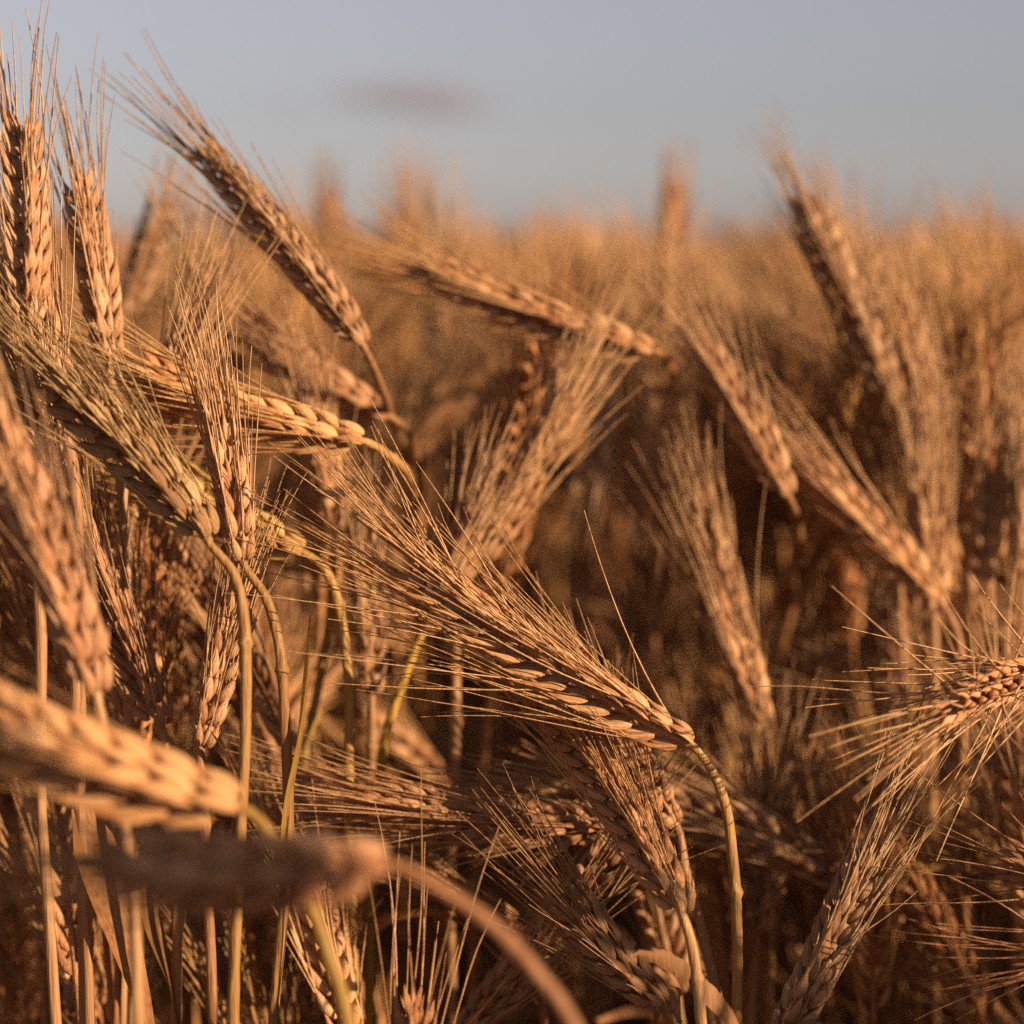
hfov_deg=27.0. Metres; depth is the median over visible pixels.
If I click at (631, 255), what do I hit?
wheat stalk
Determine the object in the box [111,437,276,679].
wheat stalk
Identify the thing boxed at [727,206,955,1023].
wheat stalk
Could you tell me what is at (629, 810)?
wheat stalk
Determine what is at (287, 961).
wheat stalk
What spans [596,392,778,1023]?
wheat stalk
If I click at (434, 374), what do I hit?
wheat stalk
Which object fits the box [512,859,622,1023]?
wheat stalk
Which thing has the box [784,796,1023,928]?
wheat stalk
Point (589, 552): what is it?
wheat stalk
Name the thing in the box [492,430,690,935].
wheat stalk
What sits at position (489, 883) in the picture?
wheat stalk
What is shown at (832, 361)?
wheat stalk
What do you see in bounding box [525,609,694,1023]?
wheat stalk
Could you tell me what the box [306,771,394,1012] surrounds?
wheat stalk
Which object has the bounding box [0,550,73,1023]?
wheat stalk
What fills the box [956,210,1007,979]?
wheat stalk
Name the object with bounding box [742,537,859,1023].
wheat stalk
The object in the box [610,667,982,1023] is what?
wheat stalk
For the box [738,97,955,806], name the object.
wheat stalk
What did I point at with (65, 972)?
wheat stalk
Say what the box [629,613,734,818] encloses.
wheat stalk
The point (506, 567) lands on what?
wheat stalk
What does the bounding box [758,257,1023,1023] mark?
wheat stalk
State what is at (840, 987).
wheat stalk
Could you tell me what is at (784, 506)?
wheat stalk
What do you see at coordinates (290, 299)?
wheat stalk
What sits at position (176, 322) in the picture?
wheat stalk
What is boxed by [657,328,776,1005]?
wheat stalk
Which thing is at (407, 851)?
wheat stalk
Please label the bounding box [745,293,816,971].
wheat stalk
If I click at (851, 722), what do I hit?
wheat stalk
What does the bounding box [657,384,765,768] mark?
wheat stalk
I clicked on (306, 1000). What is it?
wheat stalk
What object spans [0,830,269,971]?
wheat stalk
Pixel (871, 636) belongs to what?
wheat stalk
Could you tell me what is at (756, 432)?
wheat stalk
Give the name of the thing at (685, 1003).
wheat stalk
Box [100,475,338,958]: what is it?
wheat stalk
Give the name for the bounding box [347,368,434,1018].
wheat stalk
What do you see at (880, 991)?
wheat stalk
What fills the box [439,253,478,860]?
wheat stalk
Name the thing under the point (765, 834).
wheat stalk
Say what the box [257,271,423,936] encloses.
wheat stalk
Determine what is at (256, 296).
wheat stalk
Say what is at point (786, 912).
wheat stalk
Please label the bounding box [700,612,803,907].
wheat stalk
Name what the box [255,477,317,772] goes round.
wheat stalk
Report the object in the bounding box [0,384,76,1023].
wheat stalk
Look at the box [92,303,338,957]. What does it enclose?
wheat stalk
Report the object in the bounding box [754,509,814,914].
wheat stalk
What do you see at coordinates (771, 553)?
wheat stalk
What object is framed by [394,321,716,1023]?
wheat stalk
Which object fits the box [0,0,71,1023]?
wheat stalk
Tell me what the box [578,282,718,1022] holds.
wheat stalk
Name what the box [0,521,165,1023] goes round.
wheat stalk
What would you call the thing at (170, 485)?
wheat stalk
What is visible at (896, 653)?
wheat stalk
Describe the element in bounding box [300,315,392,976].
wheat stalk
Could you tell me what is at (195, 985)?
wheat stalk
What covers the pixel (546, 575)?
wheat stalk
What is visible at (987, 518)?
wheat stalk
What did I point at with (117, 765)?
wheat stalk
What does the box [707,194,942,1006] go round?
wheat stalk
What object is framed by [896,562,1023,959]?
wheat stalk
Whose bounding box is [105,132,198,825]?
wheat stalk
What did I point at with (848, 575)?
wheat stalk
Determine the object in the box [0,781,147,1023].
wheat stalk
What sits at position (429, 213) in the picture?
wheat stalk
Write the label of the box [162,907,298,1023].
wheat stalk
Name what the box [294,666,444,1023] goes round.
wheat stalk
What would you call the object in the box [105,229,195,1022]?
wheat stalk
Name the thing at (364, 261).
wheat stalk
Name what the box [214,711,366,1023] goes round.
wheat stalk
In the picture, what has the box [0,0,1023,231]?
sky
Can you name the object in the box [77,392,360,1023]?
wheat stalk
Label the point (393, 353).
wheat stalk
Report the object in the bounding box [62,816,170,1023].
wheat stalk
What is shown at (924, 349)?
wheat stalk
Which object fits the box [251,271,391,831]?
wheat stalk
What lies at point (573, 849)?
wheat stalk
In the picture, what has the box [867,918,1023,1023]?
wheat stalk
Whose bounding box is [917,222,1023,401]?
wheat stalk
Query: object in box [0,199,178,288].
wheat stalk
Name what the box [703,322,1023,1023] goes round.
wheat stalk
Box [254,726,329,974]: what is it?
wheat stalk
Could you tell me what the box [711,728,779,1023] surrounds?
wheat stalk
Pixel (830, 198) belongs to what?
wheat stalk
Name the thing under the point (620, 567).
wheat stalk
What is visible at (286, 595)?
wheat stalk
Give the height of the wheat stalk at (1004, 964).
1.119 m
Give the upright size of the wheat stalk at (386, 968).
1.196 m
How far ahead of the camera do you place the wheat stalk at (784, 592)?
0.85 m
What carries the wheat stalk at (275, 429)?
on the ground
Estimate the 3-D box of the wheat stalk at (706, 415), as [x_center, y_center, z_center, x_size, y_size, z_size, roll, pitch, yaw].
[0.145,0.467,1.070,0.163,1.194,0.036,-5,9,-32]
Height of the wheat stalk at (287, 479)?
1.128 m
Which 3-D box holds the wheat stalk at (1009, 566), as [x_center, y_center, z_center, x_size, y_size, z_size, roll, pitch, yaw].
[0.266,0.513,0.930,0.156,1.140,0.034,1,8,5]
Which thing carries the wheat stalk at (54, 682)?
on the ground
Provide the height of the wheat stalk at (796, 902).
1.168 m
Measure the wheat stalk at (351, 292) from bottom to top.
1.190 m
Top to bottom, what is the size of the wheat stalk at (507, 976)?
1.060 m
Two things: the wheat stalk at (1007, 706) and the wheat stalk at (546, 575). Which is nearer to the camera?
the wheat stalk at (1007, 706)
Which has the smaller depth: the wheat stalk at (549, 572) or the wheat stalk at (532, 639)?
the wheat stalk at (532, 639)
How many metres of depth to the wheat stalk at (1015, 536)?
0.77 m
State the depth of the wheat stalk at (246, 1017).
0.83 m
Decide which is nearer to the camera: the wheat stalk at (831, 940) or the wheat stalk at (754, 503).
the wheat stalk at (831, 940)
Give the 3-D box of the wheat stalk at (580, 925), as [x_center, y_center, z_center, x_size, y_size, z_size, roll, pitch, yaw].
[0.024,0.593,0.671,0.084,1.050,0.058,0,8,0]
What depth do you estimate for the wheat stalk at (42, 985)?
0.71 m
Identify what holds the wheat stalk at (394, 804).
on the ground
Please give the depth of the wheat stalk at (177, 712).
0.74 m
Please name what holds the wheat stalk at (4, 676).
on the ground
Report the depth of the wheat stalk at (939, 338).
1.35 m
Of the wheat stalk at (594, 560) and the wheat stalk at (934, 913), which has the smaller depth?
the wheat stalk at (934, 913)
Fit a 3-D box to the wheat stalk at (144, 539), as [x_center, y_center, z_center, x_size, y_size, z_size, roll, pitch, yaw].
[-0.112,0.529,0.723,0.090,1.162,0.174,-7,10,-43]
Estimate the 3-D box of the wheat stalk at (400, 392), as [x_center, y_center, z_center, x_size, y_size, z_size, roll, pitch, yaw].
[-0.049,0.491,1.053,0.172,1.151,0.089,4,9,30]
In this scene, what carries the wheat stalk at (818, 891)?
on the ground
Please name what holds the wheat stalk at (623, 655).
on the ground
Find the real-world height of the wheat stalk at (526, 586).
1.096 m
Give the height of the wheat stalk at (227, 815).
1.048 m
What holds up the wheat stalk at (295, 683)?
on the ground
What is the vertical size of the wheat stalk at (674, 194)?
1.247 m
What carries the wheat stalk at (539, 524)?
on the ground
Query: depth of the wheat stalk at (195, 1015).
0.82 m
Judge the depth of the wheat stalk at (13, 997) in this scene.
0.72 m
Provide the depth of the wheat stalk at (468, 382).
0.95 m
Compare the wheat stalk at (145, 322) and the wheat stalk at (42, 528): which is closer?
the wheat stalk at (42, 528)
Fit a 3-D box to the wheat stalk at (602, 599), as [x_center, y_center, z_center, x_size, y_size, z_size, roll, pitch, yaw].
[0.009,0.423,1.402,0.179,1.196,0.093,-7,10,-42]
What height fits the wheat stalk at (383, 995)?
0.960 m
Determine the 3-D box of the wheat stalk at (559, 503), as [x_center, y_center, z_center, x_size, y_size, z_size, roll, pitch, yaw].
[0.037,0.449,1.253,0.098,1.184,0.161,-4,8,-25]
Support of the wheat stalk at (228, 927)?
on the ground
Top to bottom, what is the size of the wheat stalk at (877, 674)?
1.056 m
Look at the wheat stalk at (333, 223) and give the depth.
1.15 m
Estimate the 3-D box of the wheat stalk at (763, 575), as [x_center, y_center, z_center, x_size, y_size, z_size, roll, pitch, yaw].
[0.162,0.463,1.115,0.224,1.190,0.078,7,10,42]
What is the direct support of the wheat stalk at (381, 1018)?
on the ground
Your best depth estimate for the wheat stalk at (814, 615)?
1.17 m
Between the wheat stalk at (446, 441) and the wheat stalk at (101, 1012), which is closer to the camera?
the wheat stalk at (101, 1012)
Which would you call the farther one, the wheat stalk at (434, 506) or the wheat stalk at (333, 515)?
the wheat stalk at (434, 506)
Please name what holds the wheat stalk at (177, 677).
on the ground
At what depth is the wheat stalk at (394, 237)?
1.39 m
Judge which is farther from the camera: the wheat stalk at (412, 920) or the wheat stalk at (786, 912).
the wheat stalk at (412, 920)
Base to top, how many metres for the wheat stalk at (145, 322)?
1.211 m
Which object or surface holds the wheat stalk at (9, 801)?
on the ground
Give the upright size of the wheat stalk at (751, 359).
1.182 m
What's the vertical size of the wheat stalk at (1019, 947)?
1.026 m
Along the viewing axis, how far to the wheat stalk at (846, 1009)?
0.95 m
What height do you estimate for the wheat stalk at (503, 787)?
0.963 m
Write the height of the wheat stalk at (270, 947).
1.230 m
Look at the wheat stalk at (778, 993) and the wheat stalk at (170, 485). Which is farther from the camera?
the wheat stalk at (778, 993)
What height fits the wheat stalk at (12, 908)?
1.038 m
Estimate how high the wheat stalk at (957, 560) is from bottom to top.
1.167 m
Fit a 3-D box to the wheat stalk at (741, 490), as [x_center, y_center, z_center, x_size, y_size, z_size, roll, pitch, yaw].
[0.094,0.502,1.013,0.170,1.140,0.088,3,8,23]
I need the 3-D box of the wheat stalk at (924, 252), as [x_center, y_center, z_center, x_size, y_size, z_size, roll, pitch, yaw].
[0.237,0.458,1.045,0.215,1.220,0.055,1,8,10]
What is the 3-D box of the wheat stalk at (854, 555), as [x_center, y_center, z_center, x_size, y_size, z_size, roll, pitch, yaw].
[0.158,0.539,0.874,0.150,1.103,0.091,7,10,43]
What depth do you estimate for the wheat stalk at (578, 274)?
1.23 m
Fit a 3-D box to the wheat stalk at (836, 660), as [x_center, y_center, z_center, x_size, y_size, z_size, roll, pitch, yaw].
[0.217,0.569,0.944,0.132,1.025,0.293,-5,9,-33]
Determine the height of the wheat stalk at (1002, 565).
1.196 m
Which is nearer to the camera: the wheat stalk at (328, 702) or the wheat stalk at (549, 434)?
the wheat stalk at (549, 434)
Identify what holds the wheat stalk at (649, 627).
on the ground
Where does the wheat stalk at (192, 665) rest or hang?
on the ground
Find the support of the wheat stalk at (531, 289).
on the ground
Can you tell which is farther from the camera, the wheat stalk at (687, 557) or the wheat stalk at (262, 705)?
the wheat stalk at (687, 557)
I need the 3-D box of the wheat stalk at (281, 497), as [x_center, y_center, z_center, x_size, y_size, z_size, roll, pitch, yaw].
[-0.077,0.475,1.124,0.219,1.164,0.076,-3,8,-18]
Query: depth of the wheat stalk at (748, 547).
1.02 m
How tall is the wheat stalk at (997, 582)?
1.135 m
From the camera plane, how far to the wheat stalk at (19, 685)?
0.86 m
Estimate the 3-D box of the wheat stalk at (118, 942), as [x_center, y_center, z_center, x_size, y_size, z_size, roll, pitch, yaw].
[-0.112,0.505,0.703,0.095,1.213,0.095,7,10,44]
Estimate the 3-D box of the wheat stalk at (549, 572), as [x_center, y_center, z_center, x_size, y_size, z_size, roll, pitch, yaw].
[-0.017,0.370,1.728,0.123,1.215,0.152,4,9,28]
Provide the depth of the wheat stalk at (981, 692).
0.58 m
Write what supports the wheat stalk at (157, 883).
on the ground
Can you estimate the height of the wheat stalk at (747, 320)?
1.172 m
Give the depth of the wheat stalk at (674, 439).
1.22 m
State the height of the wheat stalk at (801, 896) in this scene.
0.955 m
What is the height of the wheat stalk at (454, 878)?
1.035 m
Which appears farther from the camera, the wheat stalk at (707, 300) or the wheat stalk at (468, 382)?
the wheat stalk at (707, 300)
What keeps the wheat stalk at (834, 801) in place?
on the ground
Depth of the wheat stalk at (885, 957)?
0.68 m
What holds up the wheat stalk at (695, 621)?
on the ground
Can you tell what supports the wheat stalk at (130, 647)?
on the ground
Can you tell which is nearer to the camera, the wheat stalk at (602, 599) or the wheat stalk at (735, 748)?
the wheat stalk at (735, 748)
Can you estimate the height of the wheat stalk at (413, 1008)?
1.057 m
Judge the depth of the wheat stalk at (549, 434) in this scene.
0.70 m
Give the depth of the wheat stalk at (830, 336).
0.94 m
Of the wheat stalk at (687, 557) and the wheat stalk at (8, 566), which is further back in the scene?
the wheat stalk at (687, 557)
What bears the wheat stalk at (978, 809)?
on the ground
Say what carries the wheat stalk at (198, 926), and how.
on the ground
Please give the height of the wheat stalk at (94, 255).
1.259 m
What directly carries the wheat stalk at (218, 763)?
on the ground
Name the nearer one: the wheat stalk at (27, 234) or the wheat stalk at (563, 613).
the wheat stalk at (27, 234)
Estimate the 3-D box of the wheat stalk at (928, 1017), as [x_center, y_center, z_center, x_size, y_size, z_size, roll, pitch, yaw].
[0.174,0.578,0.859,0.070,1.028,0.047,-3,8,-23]
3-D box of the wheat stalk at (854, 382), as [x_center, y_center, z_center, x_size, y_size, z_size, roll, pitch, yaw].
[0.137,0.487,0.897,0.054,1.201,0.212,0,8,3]
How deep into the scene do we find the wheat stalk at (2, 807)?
0.77 m
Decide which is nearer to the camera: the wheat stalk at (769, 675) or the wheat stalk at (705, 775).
the wheat stalk at (705, 775)
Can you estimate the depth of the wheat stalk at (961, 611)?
0.79 m
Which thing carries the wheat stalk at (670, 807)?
on the ground
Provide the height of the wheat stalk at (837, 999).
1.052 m
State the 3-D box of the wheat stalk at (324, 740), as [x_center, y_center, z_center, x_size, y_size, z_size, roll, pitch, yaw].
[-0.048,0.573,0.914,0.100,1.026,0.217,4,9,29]
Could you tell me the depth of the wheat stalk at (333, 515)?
0.70 m
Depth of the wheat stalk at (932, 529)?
0.77 m
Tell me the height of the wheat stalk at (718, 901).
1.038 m
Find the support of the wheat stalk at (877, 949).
on the ground
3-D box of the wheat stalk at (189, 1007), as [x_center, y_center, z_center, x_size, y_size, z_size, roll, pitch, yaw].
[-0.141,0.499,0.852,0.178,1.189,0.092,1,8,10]
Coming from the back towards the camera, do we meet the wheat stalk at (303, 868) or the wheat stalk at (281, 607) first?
the wheat stalk at (281, 607)
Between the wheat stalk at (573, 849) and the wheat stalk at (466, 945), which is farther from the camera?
the wheat stalk at (466, 945)
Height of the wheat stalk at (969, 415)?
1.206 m
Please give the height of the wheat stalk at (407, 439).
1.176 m
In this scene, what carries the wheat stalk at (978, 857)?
on the ground
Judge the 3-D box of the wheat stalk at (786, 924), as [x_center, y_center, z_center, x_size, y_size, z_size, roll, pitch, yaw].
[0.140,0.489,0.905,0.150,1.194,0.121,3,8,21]
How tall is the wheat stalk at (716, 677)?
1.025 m
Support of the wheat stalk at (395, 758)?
on the ground
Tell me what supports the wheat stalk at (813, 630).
on the ground
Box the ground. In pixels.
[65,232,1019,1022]
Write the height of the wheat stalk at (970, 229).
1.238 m
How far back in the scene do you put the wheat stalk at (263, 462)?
0.92 m
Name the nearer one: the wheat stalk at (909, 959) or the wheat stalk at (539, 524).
the wheat stalk at (909, 959)
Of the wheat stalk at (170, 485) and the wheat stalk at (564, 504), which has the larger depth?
the wheat stalk at (564, 504)
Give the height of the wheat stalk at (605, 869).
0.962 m
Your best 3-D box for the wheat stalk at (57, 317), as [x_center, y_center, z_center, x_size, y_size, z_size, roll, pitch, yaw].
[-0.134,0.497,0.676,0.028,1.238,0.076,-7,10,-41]
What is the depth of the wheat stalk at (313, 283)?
0.66 m
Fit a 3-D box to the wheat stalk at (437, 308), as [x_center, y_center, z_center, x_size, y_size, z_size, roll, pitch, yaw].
[0.011,0.443,1.084,0.156,1.240,0.126,-1,8,-6]
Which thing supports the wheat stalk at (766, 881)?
on the ground
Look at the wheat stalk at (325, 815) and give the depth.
0.84 m
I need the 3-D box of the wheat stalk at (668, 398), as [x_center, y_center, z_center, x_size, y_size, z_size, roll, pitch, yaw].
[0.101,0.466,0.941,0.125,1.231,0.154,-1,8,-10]
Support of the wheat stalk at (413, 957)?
on the ground
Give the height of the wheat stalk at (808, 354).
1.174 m
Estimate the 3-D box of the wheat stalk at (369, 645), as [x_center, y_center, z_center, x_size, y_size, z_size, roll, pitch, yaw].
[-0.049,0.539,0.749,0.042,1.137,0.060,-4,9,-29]
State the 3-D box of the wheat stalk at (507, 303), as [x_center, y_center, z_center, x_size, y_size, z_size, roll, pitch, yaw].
[0.077,0.453,1.099,0.123,1.214,0.687,2,8,16]
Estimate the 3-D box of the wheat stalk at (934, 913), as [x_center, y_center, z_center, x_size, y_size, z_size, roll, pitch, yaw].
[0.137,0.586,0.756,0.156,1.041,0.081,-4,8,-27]
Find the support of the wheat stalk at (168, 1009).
on the ground
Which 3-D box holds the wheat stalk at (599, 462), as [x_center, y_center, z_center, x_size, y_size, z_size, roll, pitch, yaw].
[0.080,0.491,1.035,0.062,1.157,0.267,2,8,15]
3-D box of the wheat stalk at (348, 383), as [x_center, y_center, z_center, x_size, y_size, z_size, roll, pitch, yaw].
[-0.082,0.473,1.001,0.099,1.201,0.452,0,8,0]
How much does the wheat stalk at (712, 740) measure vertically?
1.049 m
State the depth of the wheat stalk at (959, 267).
0.82 m
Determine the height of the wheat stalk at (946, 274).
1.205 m
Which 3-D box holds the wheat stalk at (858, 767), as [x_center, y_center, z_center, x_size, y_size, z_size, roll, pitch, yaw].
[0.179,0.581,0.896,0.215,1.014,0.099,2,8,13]
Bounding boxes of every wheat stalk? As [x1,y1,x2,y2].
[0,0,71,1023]
[0,107,87,1023]
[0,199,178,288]
[0,205,94,1023]
[0,244,431,1023]
[0,274,253,1023]
[0,314,144,1023]
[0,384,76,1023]
[0,400,265,1022]
[0,512,113,1023]
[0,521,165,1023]
[0,522,274,924]
[0,525,17,677]
[0,541,49,1023]
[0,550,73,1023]
[0,644,65,847]
[0,660,354,1023]
[0,669,67,916]
[0,671,157,1023]
[0,774,580,1023]
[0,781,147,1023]
[0,814,46,982]
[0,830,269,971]
[0,834,61,1023]
[2,594,76,905]
[3,779,197,988]
[4,346,230,947]
[5,277,461,1006]
[5,776,106,1023]
[6,556,236,777]
[11,385,185,1023]
[29,32,137,1023]
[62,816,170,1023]
[63,300,194,1023]
[71,187,286,1023]
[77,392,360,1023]
[78,461,345,913]
[79,458,365,1023]
[89,29,417,860]
[89,688,214,998]
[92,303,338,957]
[93,389,222,1023]
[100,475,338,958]
[101,548,222,1023]
[101,660,285,1023]
[104,212,243,940]
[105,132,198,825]
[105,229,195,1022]
[106,741,530,1023]
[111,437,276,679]
[112,709,385,1013]
[119,714,171,997]
[126,143,288,1023]
[128,296,244,353]
[131,231,431,1022]
[137,270,362,1023]
[139,305,263,1023]
[147,606,421,994]
[148,177,752,872]
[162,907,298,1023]
[163,617,285,1010]
[165,284,260,1023]
[165,285,258,1015]
[167,264,293,1023]
[171,297,290,656]
[177,373,374,726]
[182,274,362,663]
[184,320,555,1023]
[185,727,343,936]
[190,224,364,1011]
[190,726,504,1023]
[191,458,306,1023]
[200,394,299,1023]
[205,305,336,1023]
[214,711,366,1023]
[218,256,437,1023]
[220,731,716,1023]
[226,391,821,1023]
[243,153,370,991]
[246,249,413,924]
[246,911,389,1023]
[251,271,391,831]
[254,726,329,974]
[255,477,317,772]
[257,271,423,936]
[258,796,327,1023]
[260,115,465,740]
[264,888,387,1023]
[267,631,527,926]
[291,624,364,825]
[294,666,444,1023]
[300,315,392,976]
[306,140,355,704]
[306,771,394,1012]
[306,773,548,1023]
[309,189,720,1012]
[318,435,396,1007]
[331,316,468,1004]
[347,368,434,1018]
[354,753,840,1023]
[355,309,465,1005]
[356,367,552,1016]
[357,768,500,1023]
[362,237,453,466]
[365,398,546,1023]
[367,339,443,1015]
[371,144,677,1020]
[382,597,423,991]
[383,347,616,1023]
[384,764,417,908]
[389,140,646,1023]
[389,429,515,1006]
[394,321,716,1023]
[401,298,427,798]
[413,313,571,878]
[413,736,964,1023]
[417,306,610,1023]
[422,365,567,633]
[430,564,706,1023]
[434,731,565,1015]
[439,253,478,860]
[446,216,588,1023]
[446,256,673,1023]
[452,763,682,1023]
[456,729,725,1023]
[460,211,597,980]
[462,241,616,1006]
[463,718,864,1023]
[466,206,633,1015]
[485,225,536,799]
[487,239,649,1015]
[491,493,547,1023]
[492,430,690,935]
[499,363,640,967]
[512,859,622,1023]
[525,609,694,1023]
[534,190,606,1000]
[545,266,620,983]
[549,330,815,696]
[550,598,724,1023]
[552,336,771,1004]
[557,133,700,1023]
[561,569,710,943]
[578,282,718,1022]
[586,295,603,1015]
[592,225,811,946]
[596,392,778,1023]
[597,678,635,1010]
[602,254,783,990]
[603,208,667,624]
[605,627,910,1022]
[610,158,735,1023]
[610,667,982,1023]
[612,557,698,744]
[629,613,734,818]
[630,254,870,1009]
[630,360,746,761]
[631,285,869,654]
[644,750,696,1009]
[647,679,764,1020]
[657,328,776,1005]
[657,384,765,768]
[664,620,746,1023]
[672,245,754,776]
[675,276,1023,974]
[675,376,789,952]
[676,742,765,1023]
[684,268,828,1023]
[691,321,777,776]
[692,279,920,667]
[700,386,986,964]
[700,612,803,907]
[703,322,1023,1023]
[704,290,900,960]
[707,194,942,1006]
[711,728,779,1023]
[712,660,794,1006]
[715,656,880,1023]
[717,744,805,1014]
[726,622,1022,770]
[726,705,1008,808]
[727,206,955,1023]
[735,296,1011,641]
[736,735,870,1023]
[737,251,798,702]
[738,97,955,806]
[740,300,869,1023]
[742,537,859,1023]
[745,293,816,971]
[749,540,1023,860]
[752,492,803,807]
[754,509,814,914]
[755,601,979,978]
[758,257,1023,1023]
[758,444,949,1023]
[758,948,849,1023]
[765,611,857,1023]
[765,641,1000,736]
[767,172,927,984]
[774,711,811,899]
[775,137,943,1003]
[777,246,1023,1018]
[777,497,877,1023]
[778,777,1022,899]
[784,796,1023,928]
[788,229,923,1023]
[790,268,985,964]
[791,543,855,971]
[800,724,999,1023]
[805,500,1015,829]
[810,586,854,1023]
[814,305,1003,806]
[816,661,913,1023]
[820,878,958,1023]
[822,580,927,1022]
[826,567,1023,658]
[830,199,876,599]
[830,331,1023,1001]
[833,249,999,992]
[834,179,975,1009]
[835,416,953,1023]
[841,595,896,792]
[843,265,957,1023]
[848,651,936,1023]
[852,363,989,1020]
[856,164,964,1023]
[865,875,1023,1023]
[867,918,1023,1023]
[872,227,980,977]
[880,460,1023,1013]
[882,242,1013,594]
[882,752,1023,908]
[883,331,997,1023]
[894,187,1001,394]
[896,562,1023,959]
[901,336,1023,1015]
[908,167,1023,764]
[916,184,1023,354]
[916,222,973,646]
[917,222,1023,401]
[922,715,1023,1023]
[924,216,1023,998]
[949,184,1023,326]
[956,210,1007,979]
[959,326,1023,983]
[968,505,1023,702]
[990,417,1023,659]
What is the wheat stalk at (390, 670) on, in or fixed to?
on the ground
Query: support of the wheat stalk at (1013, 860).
on the ground
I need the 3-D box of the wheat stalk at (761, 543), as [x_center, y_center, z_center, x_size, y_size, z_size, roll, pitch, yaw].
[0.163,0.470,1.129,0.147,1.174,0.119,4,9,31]
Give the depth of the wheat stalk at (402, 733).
0.84 m
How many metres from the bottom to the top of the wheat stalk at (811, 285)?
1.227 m
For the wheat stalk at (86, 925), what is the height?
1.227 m
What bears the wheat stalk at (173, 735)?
on the ground
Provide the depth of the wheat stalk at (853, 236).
1.70 m
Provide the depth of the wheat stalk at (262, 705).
0.67 m
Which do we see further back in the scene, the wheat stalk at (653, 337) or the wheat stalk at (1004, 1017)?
the wheat stalk at (653, 337)
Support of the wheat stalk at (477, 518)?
on the ground
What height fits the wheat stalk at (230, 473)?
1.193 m

